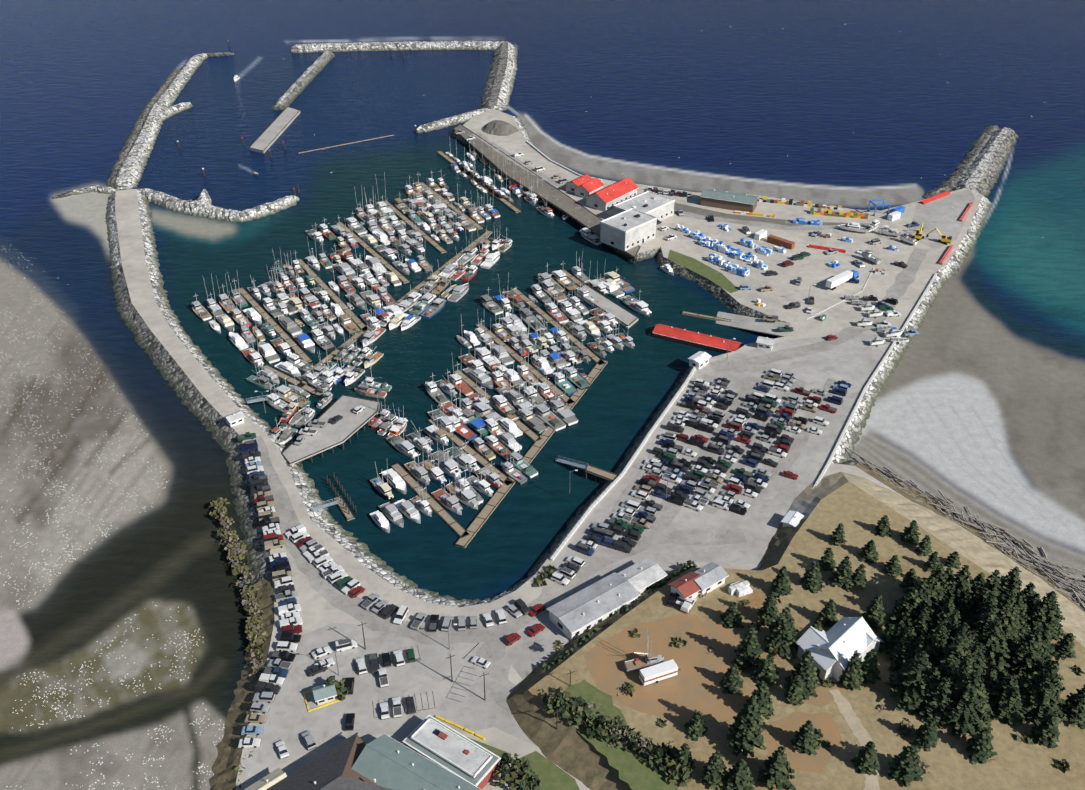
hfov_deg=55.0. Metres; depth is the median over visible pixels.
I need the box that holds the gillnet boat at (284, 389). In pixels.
[273,376,310,408]
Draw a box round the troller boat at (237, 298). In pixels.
[227,272,247,307]
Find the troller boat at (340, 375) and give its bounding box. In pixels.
[335,352,355,382]
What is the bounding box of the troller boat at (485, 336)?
[475,309,493,344]
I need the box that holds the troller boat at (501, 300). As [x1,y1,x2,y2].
[492,272,511,311]
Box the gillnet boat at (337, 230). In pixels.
[330,215,345,238]
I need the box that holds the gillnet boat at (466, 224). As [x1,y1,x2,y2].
[457,206,475,231]
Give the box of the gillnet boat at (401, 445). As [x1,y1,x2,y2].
[386,430,417,458]
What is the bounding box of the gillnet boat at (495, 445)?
[484,428,511,458]
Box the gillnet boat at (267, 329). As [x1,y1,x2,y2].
[258,315,275,337]
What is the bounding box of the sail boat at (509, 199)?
[504,186,513,203]
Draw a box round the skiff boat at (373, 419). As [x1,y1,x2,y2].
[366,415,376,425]
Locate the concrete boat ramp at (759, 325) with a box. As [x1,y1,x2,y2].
[716,311,790,336]
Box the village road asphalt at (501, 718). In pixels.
[477,682,537,746]
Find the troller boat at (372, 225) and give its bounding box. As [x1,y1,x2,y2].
[366,194,385,233]
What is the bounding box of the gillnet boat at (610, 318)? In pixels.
[590,304,617,326]
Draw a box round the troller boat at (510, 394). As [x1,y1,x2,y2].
[495,360,521,403]
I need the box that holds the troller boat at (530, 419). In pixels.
[518,386,547,433]
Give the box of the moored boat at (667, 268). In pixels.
[660,264,673,275]
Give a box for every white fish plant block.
[600,208,656,250]
[613,191,674,220]
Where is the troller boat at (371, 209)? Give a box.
[364,190,378,218]
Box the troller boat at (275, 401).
[265,375,288,412]
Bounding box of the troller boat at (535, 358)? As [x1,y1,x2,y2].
[530,343,547,374]
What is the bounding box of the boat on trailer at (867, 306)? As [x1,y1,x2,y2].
[860,302,874,310]
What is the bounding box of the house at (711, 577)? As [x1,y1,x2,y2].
[668,562,728,601]
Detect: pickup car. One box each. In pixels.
[237,432,255,440]
[242,450,260,458]
[248,475,267,483]
[251,485,270,494]
[253,495,273,504]
[255,681,280,694]
[259,517,279,526]
[259,673,284,685]
[263,666,288,677]
[264,539,285,549]
[267,658,291,669]
[271,650,295,661]
[275,590,298,601]
[278,603,300,615]
[279,617,302,628]
[285,524,306,538]
[299,427,317,435]
[303,544,323,557]
[307,549,328,562]
[308,419,325,427]
[322,565,343,578]
[361,593,381,609]
[368,653,379,673]
[378,667,388,687]
[392,697,402,717]
[410,612,427,629]
[428,614,438,631]
[454,130,464,133]
[465,135,474,140]
[513,152,523,156]
[608,518,628,529]
[612,512,632,522]
[631,517,651,528]
[635,512,655,522]
[637,478,656,488]
[642,500,662,510]
[657,452,675,461]
[662,473,681,483]
[664,442,682,451]
[665,234,676,239]
[665,468,684,477]
[666,422,683,432]
[672,458,691,467]
[677,209,683,215]
[680,401,697,409]
[680,597,696,612]
[683,396,700,404]
[683,472,700,483]
[683,498,703,511]
[688,387,705,395]
[688,495,708,505]
[689,410,706,418]
[693,405,710,414]
[700,397,715,405]
[700,418,717,428]
[701,478,718,488]
[704,472,723,483]
[708,215,713,221]
[711,380,728,388]
[725,444,744,453]
[733,468,752,477]
[748,478,767,488]
[758,403,775,412]
[759,285,773,291]
[763,315,777,321]
[764,373,780,381]
[768,446,786,457]
[774,412,792,420]
[778,325,793,331]
[785,302,800,308]
[788,419,806,429]
[793,387,810,395]
[799,403,817,412]
[809,296,813,304]
[819,404,836,412]
[824,249,837,254]
[846,277,858,283]
[853,260,863,266]
[862,295,877,300]
[871,301,885,306]
[875,320,891,326]
[878,305,893,310]
[885,310,900,316]
[893,261,907,267]
[903,329,918,335]
[907,221,919,227]
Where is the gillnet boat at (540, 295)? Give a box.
[531,277,551,304]
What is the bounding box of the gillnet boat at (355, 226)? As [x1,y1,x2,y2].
[346,211,366,234]
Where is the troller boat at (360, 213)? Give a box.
[354,185,366,222]
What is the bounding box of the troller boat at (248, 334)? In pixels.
[238,314,255,343]
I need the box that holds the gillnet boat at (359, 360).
[352,339,371,365]
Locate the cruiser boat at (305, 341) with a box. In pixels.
[293,333,314,352]
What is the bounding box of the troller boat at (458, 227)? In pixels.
[448,199,463,232]
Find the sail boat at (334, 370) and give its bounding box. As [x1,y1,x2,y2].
[322,356,340,381]
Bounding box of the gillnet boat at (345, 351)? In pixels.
[332,337,353,362]
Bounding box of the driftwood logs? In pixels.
[846,447,1084,609]
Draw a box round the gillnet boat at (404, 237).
[398,225,410,244]
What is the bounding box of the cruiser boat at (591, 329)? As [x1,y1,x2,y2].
[578,319,600,337]
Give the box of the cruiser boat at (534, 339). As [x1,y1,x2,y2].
[526,332,541,349]
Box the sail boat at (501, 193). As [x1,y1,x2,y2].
[494,175,505,196]
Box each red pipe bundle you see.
[809,244,845,252]
[919,191,949,203]
[938,244,953,264]
[958,202,973,221]
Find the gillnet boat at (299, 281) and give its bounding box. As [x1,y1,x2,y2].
[290,269,304,288]
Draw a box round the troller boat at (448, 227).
[438,201,450,232]
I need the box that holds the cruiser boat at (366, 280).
[359,274,376,285]
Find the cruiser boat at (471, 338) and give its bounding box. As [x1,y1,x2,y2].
[464,330,479,345]
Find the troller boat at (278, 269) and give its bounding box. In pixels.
[272,250,284,277]
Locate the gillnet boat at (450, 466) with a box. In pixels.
[429,449,460,478]
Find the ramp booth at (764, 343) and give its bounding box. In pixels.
[756,336,775,350]
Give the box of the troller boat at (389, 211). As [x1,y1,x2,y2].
[375,172,395,216]
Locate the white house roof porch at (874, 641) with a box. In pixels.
[849,617,883,660]
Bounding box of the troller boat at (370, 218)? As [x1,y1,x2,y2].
[364,192,381,228]
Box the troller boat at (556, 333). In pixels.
[547,309,567,343]
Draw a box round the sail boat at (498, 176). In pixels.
[495,165,503,180]
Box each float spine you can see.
[297,230,492,380]
[455,359,607,547]
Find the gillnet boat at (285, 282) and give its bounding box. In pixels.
[281,266,296,292]
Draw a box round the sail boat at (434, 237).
[430,220,439,242]
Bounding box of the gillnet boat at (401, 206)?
[394,192,410,213]
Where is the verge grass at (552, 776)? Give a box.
[518,751,579,789]
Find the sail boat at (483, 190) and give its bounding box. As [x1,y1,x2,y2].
[478,169,487,194]
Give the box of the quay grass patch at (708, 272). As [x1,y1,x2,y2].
[668,250,738,292]
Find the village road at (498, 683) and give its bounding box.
[474,625,517,715]
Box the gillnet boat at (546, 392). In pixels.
[536,376,563,402]
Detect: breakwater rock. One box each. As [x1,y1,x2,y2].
[109,52,233,189]
[138,188,299,221]
[197,189,211,204]
[272,51,334,109]
[291,41,517,111]
[414,108,489,132]
[953,127,1018,196]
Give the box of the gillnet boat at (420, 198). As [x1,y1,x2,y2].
[412,191,431,208]
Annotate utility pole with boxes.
[358,622,365,649]
[446,654,454,681]
[479,673,488,700]
[554,709,560,729]
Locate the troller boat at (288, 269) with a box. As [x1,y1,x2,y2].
[282,251,293,275]
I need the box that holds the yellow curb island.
[303,690,341,711]
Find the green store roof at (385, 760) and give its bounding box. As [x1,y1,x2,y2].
[351,734,481,789]
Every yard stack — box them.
[718,224,731,231]
[756,298,765,306]
[817,314,826,321]
[818,232,831,237]
[827,260,839,267]
[843,237,852,242]
[875,269,884,274]
[888,245,897,250]
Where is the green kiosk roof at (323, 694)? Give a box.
[311,683,336,705]
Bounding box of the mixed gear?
[810,207,867,218]
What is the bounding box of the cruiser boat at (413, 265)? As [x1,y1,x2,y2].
[405,258,420,271]
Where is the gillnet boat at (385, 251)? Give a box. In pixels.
[373,237,396,260]
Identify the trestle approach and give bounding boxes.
[585,464,618,482]
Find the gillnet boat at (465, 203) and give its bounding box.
[459,191,476,209]
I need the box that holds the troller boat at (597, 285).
[587,259,607,296]
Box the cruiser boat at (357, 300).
[345,293,364,309]
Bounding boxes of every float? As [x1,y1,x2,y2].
[237,287,311,361]
[261,365,324,399]
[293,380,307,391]
[297,258,369,330]
[336,222,409,283]
[383,200,446,253]
[391,463,469,537]
[427,418,514,485]
[437,151,520,212]
[453,369,541,442]
[454,163,500,199]
[474,151,543,201]
[475,323,574,404]
[510,288,604,364]
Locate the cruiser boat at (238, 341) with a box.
[229,332,247,349]
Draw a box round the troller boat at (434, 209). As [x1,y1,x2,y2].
[430,189,445,217]
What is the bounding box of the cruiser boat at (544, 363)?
[533,355,553,374]
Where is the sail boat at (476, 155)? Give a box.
[471,151,478,157]
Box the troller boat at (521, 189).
[518,180,526,193]
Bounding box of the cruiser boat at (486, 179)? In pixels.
[481,176,490,184]
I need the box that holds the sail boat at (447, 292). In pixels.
[441,260,456,297]
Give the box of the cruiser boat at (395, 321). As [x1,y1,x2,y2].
[389,313,409,329]
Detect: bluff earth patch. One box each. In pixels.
[584,614,752,724]
[761,711,843,772]
[787,673,845,706]
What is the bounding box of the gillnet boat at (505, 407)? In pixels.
[492,387,520,419]
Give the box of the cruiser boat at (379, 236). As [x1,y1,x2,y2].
[372,231,392,244]
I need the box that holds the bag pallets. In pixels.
[728,581,752,596]
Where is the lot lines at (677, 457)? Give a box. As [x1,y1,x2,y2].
[600,383,730,547]
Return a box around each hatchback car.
[250,702,269,713]
[280,597,296,605]
[349,586,364,597]
[353,405,364,413]
[382,653,391,666]
[406,648,415,662]
[470,616,476,628]
[504,633,520,645]
[507,604,522,617]
[619,508,634,516]
[647,469,661,476]
[659,226,668,230]
[677,410,690,417]
[687,392,699,397]
[688,414,700,420]
[706,390,719,396]
[713,463,727,472]
[714,402,727,409]
[721,490,735,498]
[732,414,745,420]
[738,431,752,438]
[760,434,773,443]
[762,430,776,438]
[780,434,793,442]
[785,371,796,378]
[804,399,817,407]
[826,334,837,340]
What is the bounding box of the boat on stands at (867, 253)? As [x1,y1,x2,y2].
[861,236,880,263]
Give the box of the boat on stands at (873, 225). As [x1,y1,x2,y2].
[865,208,879,232]
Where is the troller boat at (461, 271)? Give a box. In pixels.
[449,246,467,280]
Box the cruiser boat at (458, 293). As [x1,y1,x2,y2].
[447,283,468,301]
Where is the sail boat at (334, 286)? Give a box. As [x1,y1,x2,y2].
[328,263,339,292]
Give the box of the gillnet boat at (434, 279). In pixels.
[420,266,438,292]
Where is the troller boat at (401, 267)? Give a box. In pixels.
[392,244,409,274]
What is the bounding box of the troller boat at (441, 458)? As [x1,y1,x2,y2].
[428,423,461,477]
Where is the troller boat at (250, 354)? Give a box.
[242,326,263,367]
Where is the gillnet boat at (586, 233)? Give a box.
[580,221,601,244]
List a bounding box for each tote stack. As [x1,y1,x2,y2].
[675,224,690,233]
[690,230,705,240]
[698,237,722,250]
[707,253,729,268]
[716,244,739,256]
[728,263,749,276]
[735,251,756,263]
[740,238,757,248]
[753,259,767,269]
[757,246,771,255]
[773,246,785,253]
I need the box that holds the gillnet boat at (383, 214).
[376,205,391,225]
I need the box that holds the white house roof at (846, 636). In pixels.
[812,617,876,680]
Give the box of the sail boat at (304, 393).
[288,362,309,397]
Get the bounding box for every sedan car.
[238,738,260,747]
[241,725,263,735]
[242,447,257,451]
[244,456,260,463]
[244,713,266,723]
[245,461,261,468]
[248,471,264,477]
[254,491,270,498]
[258,506,275,511]
[262,523,279,531]
[263,529,280,535]
[269,552,286,561]
[275,740,288,758]
[276,585,294,593]
[281,612,299,619]
[294,435,305,444]
[295,536,312,547]
[306,665,327,676]
[311,646,331,658]
[314,658,334,667]
[319,561,337,571]
[329,415,342,423]
[345,713,354,730]
[372,600,388,613]
[380,702,389,719]
[405,696,415,714]
[470,656,490,668]
[482,612,493,626]
[527,623,545,636]
[529,604,545,616]
[561,563,579,572]
[581,540,597,549]
[584,534,599,544]
[619,537,636,546]
[627,524,643,533]
[642,464,657,470]
[644,475,660,482]
[652,490,668,498]
[657,459,671,466]
[666,593,676,606]
[670,420,684,427]
[672,490,688,499]
[673,415,688,422]
[676,596,683,605]
[681,449,697,456]
[691,465,707,472]
[694,434,708,442]
[700,456,715,464]
[704,394,718,400]
[709,386,723,392]
[710,469,726,478]
[711,442,725,449]
[715,459,731,467]
[716,377,729,382]
[716,495,733,504]
[717,398,731,405]
[720,455,736,463]
[723,390,737,396]
[723,428,737,435]
[723,450,738,458]
[733,474,748,482]
[733,499,750,508]
[735,436,750,443]
[741,426,756,434]
[741,489,757,497]
[742,402,756,408]
[745,422,760,429]
[749,449,764,457]
[752,413,767,421]
[752,474,768,482]
[755,385,769,392]
[755,468,771,477]
[762,458,777,466]
[770,422,784,429]
[772,418,787,424]
[778,380,791,386]
[781,471,797,479]
[784,401,799,407]
[785,426,800,433]
[806,306,812,312]
[807,427,822,434]
[812,388,826,395]
[836,380,850,387]
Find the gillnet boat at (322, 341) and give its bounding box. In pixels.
[311,322,335,350]
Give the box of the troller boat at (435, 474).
[417,441,446,485]
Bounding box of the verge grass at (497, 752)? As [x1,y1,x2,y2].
[467,737,510,763]
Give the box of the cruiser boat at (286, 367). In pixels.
[274,361,300,376]
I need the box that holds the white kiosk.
[781,510,803,526]
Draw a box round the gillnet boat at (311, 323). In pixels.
[299,298,317,328]
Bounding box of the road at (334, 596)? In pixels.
[242,436,746,645]
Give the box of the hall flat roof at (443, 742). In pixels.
[410,718,492,778]
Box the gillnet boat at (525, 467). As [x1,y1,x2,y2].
[507,445,537,477]
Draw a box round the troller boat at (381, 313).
[372,289,390,325]
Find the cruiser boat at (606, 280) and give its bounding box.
[598,278,621,291]
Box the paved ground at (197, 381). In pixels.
[105,109,1084,789]
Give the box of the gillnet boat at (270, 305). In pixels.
[262,289,283,317]
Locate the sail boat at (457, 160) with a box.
[454,148,461,164]
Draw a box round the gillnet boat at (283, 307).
[272,296,287,315]
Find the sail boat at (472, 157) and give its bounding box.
[467,142,474,160]
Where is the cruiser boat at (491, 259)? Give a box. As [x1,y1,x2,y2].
[480,251,499,268]
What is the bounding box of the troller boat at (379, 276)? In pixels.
[374,259,388,286]
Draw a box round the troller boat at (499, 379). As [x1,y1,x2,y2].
[491,352,513,390]
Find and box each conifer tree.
[673,743,694,770]
[684,712,707,740]
[700,750,727,789]
[719,664,743,695]
[720,602,743,628]
[725,759,754,789]
[727,696,766,756]
[731,626,762,671]
[743,681,774,719]
[751,654,778,685]
[757,592,780,625]
[757,746,795,789]
[764,607,798,658]
[770,566,792,596]
[784,650,820,699]
[784,675,804,705]
[791,720,819,754]
[799,561,824,592]
[809,620,823,631]
[815,599,837,626]
[818,547,835,570]
[828,556,854,591]
[829,523,846,544]
[836,652,863,690]
[849,564,866,588]
[850,741,879,775]
[858,539,878,562]
[860,649,880,683]
[862,594,886,629]
[873,515,891,536]
[878,624,894,652]
[882,555,902,577]
[883,651,931,711]
[885,587,921,627]
[885,627,916,671]
[886,622,906,652]
[888,741,923,786]
[899,568,917,593]
[900,520,920,545]
[900,634,928,670]
[901,577,932,619]
[902,667,941,721]
[907,634,942,666]
[909,609,930,640]
[914,717,938,751]
[915,535,931,556]
[918,576,941,613]
[920,606,935,631]
[922,677,954,725]
[923,551,940,571]
[926,564,950,612]
[926,600,959,635]
[926,622,952,664]
[928,615,944,632]
[931,662,948,681]
[934,633,967,669]
[936,670,993,739]
[937,610,960,648]
[938,660,953,675]
[942,579,957,607]
[944,567,953,580]
[945,551,960,568]
[945,565,972,607]
[946,655,972,721]
[947,622,973,649]
[955,594,973,627]
[962,647,973,666]
[964,591,998,629]
[965,727,996,764]
[967,678,992,728]
[968,632,977,646]
[969,572,986,591]
[969,642,990,684]
[970,569,1002,600]
[970,588,989,618]
[974,605,996,640]
[975,618,1002,678]
[983,658,996,678]
[984,668,998,697]
[986,673,1026,719]
[988,630,1011,681]
[990,687,1024,725]
[995,594,1008,630]
[996,566,1027,606]
[997,594,1021,645]
[1003,629,1046,679]
[1006,612,1021,644]
[1008,638,1017,644]
[1013,592,1031,639]
[1017,673,1034,714]
[1018,669,1029,681]
[1019,660,1068,723]
[1021,582,1036,603]
[1025,605,1046,633]
[1026,591,1065,640]
[1027,593,1040,614]
[1031,711,1059,747]
[1037,659,1057,693]
[1039,627,1054,658]
[1043,655,1051,662]
[1054,633,1075,660]
[1061,684,1084,728]
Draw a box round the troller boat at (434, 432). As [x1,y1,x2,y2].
[423,408,448,445]
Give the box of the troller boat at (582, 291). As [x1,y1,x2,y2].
[577,261,597,306]
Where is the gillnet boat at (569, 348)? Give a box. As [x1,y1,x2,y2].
[560,336,582,363]
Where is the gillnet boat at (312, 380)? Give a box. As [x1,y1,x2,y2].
[303,365,331,390]
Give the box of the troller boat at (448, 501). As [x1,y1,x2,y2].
[431,472,462,514]
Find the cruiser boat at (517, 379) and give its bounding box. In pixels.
[504,369,524,385]
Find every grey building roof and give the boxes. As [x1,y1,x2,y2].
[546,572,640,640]
[617,558,666,593]
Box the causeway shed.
[224,411,244,426]
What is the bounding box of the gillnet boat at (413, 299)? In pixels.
[397,285,421,312]
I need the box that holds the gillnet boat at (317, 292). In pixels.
[310,283,329,302]
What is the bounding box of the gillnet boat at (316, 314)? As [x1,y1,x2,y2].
[309,302,323,322]
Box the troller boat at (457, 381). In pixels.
[449,359,473,395]
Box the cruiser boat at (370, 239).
[360,234,377,246]
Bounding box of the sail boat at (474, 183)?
[471,170,478,186]
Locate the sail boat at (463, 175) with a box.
[460,159,467,178]
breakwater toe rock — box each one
[105,68,180,186]
[922,125,999,197]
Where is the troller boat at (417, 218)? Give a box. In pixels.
[407,192,423,224]
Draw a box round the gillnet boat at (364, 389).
[354,378,386,397]
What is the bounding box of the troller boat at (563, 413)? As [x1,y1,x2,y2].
[549,375,577,425]
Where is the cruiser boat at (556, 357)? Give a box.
[548,352,566,372]
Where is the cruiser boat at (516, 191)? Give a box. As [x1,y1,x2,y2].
[512,187,522,196]
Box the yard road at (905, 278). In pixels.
[709,247,929,371]
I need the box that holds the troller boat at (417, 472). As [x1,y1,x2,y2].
[404,445,430,484]
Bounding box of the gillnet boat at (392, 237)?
[386,225,401,244]
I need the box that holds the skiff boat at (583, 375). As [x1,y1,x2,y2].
[580,372,588,379]
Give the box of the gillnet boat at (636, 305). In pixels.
[619,295,651,315]
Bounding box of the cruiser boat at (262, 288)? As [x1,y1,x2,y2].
[257,283,270,296]
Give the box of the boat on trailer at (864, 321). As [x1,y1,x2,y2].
[857,317,872,325]
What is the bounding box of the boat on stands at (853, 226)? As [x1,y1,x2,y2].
[840,222,866,231]
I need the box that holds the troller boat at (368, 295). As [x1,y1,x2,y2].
[360,263,380,308]
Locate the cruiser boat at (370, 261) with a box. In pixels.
[366,255,385,272]
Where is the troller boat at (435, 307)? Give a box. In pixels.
[421,273,445,318]
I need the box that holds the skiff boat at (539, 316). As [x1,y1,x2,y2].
[536,314,544,321]
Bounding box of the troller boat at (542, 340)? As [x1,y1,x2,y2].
[536,317,548,350]
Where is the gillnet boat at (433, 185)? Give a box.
[427,170,440,190]
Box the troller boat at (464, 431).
[448,385,476,440]
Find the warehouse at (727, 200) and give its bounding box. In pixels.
[700,189,758,212]
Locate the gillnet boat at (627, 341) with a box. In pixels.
[615,324,634,348]
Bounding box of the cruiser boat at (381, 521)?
[370,510,389,532]
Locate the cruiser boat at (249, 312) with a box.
[243,308,261,323]
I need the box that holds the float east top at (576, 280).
[562,269,583,286]
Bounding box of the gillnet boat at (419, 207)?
[406,195,425,210]
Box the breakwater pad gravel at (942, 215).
[909,189,974,249]
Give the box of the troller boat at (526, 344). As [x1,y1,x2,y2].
[514,318,533,353]
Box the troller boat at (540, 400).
[523,361,549,406]
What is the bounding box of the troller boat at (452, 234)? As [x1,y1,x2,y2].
[446,220,458,240]
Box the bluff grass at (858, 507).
[506,472,1084,789]
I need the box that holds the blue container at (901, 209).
[892,206,904,213]
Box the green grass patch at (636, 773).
[560,680,677,789]
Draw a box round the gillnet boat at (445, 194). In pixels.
[440,184,454,200]
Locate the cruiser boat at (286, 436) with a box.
[278,428,297,443]
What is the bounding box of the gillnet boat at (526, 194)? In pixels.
[523,187,537,202]
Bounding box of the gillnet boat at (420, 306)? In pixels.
[409,285,435,314]
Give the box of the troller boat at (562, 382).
[552,350,577,395]
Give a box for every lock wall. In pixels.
[526,141,601,180]
[550,366,695,560]
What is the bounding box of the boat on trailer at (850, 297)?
[844,295,858,298]
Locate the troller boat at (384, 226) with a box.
[378,202,394,232]
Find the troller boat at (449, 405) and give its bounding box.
[438,375,468,425]
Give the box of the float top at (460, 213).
[420,182,482,229]
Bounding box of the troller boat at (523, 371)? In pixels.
[517,353,539,385]
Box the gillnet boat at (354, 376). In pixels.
[344,359,364,385]
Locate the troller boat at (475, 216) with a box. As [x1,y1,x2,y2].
[468,189,484,222]
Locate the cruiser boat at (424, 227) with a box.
[418,222,430,233]
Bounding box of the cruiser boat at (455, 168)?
[451,164,459,172]
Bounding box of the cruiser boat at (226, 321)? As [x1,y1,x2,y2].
[215,314,233,331]
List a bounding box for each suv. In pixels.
[246,465,263,473]
[252,692,275,702]
[256,501,273,509]
[270,557,288,567]
[274,576,293,587]
[276,641,297,651]
[280,632,301,642]
[282,624,301,633]
[290,531,309,542]
[299,539,317,552]
[301,730,316,750]
[313,555,332,567]
[328,571,347,583]
[335,576,352,589]
[341,578,359,594]
[344,677,354,694]
[356,657,366,674]
[380,604,397,618]
[393,650,404,666]
[441,616,452,631]
[458,615,465,630]
[495,609,506,624]
[514,598,529,614]
[551,572,569,585]
[566,556,584,567]
[592,522,609,528]
[597,537,613,547]
[608,525,623,534]
[622,530,640,540]
[631,490,648,499]
[634,484,651,493]
[639,506,656,515]
[644,459,660,464]
[651,447,664,454]
[652,462,667,472]
[654,482,671,493]
[658,439,674,445]
[663,448,678,455]
[667,496,683,505]
[675,485,692,493]
[676,433,688,441]
[680,480,697,489]
[687,437,703,446]
[689,470,704,478]
[693,383,707,391]
[693,488,711,499]
[694,378,709,386]
[695,458,712,469]
[697,400,711,409]
[698,423,713,432]
[706,416,720,423]
[712,499,729,510]
[717,430,733,440]
[720,394,735,401]
[724,484,741,493]
[728,418,744,426]
[728,477,743,488]
[729,503,746,514]
[739,284,751,289]
[741,458,757,467]
[751,442,767,452]
[765,270,777,275]
[773,444,789,452]
[774,382,789,390]
[775,439,791,447]
[778,408,793,416]
[781,374,795,383]
[787,394,802,403]
[791,254,803,260]
[792,416,807,424]
[799,251,810,256]
[805,396,821,403]
[811,229,818,236]
[813,416,828,425]
[831,388,846,395]
[833,384,848,390]
[884,298,897,304]
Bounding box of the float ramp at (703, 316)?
[682,311,730,321]
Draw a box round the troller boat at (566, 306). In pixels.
[560,278,582,321]
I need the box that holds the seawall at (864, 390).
[812,273,936,488]
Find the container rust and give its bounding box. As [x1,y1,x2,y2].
[767,234,794,249]
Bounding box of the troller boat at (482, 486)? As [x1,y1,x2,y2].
[466,464,492,496]
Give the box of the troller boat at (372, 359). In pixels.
[364,333,383,367]
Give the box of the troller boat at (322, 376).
[310,349,336,383]
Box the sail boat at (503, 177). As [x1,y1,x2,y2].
[501,157,507,180]
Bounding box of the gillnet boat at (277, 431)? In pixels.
[271,420,290,437]
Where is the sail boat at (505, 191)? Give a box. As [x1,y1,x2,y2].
[500,175,509,194]
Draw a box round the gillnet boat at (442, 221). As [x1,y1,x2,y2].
[437,210,452,229]
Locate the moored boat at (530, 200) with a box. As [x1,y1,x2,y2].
[524,187,535,204]
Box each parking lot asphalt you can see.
[245,606,541,780]
[511,334,896,679]
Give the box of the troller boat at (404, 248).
[392,220,411,255]
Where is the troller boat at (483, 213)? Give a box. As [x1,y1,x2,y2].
[476,195,490,219]
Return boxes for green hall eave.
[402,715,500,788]
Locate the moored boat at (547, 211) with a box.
[536,197,553,217]
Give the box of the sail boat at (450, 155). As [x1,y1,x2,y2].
[445,151,453,157]
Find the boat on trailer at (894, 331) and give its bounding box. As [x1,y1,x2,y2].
[884,327,901,336]
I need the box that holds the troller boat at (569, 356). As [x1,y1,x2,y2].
[560,330,576,365]
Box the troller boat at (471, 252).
[456,228,477,264]
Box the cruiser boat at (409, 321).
[401,315,420,330]
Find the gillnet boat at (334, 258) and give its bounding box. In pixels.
[327,245,341,263]
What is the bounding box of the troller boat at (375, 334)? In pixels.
[362,309,385,346]
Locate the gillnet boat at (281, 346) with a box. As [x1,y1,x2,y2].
[270,333,291,356]
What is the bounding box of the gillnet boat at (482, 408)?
[473,392,502,427]
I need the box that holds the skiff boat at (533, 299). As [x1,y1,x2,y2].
[529,295,537,302]
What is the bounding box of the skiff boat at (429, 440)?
[424,435,432,444]
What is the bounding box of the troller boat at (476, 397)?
[467,374,491,410]
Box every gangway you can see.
[246,393,292,402]
[310,497,340,510]
[555,456,587,468]
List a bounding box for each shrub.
[209,497,226,506]
[209,507,226,517]
[213,498,229,508]
[213,506,226,518]
[217,528,230,538]
[219,516,232,527]
[221,530,237,541]
[224,542,238,550]
[227,548,244,561]
[227,549,240,559]
[228,538,243,547]
[229,544,249,557]
[232,565,249,575]
[233,563,245,574]
[234,758,249,772]
[236,579,249,587]
[240,571,256,581]
[241,585,258,596]
[242,586,257,599]
[242,596,261,608]
[244,602,258,615]
[245,616,263,628]
[245,619,260,630]
[245,627,264,641]
[245,638,263,651]
[246,604,261,614]
[247,640,263,653]
[250,630,266,644]
[250,659,260,667]
[251,648,263,661]
[252,661,263,673]
[254,610,264,616]
[254,630,268,641]
[324,675,344,698]
[335,681,348,700]
[492,753,532,788]
[510,769,540,789]
[533,576,546,586]
[540,570,552,580]
[542,662,555,669]
[543,686,570,711]
[545,564,556,572]
[547,693,577,719]
[552,640,563,650]
[552,653,567,662]
[560,696,585,718]
[562,648,574,657]
[564,701,592,726]
[574,636,588,646]
[582,699,603,718]
[582,713,598,729]
[586,715,612,741]
[594,718,614,741]
[601,715,628,742]
[605,723,623,733]
[613,726,642,752]
[614,728,636,747]
[621,603,633,612]
[621,681,634,696]
[626,732,652,756]
[628,628,640,637]
[633,735,651,753]
[639,744,660,764]
[645,745,663,763]
[647,742,674,770]
[654,746,681,779]
[656,718,666,727]
[658,579,667,586]
[659,748,680,771]
[665,762,693,786]
[668,757,693,780]
[670,637,686,647]
[671,569,682,575]
[681,560,696,568]
[739,599,749,605]
[747,622,760,632]
[814,728,823,738]
[818,740,830,748]
[820,677,834,687]
[876,704,886,711]
[897,723,911,737]
[901,718,913,727]
[907,727,915,736]
[920,762,929,772]
[1017,732,1033,744]
[1054,759,1069,771]
[1071,664,1084,674]
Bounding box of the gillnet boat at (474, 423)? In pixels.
[461,399,488,435]
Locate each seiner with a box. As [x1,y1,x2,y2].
[247,276,260,299]
[276,287,298,314]
[302,265,314,286]
[318,220,336,239]
[319,246,332,268]
[405,176,415,198]
[405,421,431,453]
[425,373,448,404]
[428,210,441,232]
[437,171,449,188]
[461,257,477,281]
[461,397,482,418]
[498,227,511,251]
[511,372,536,402]
[519,308,544,330]
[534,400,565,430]
[535,317,554,345]
[537,263,563,291]
[562,310,586,339]
[563,363,591,389]

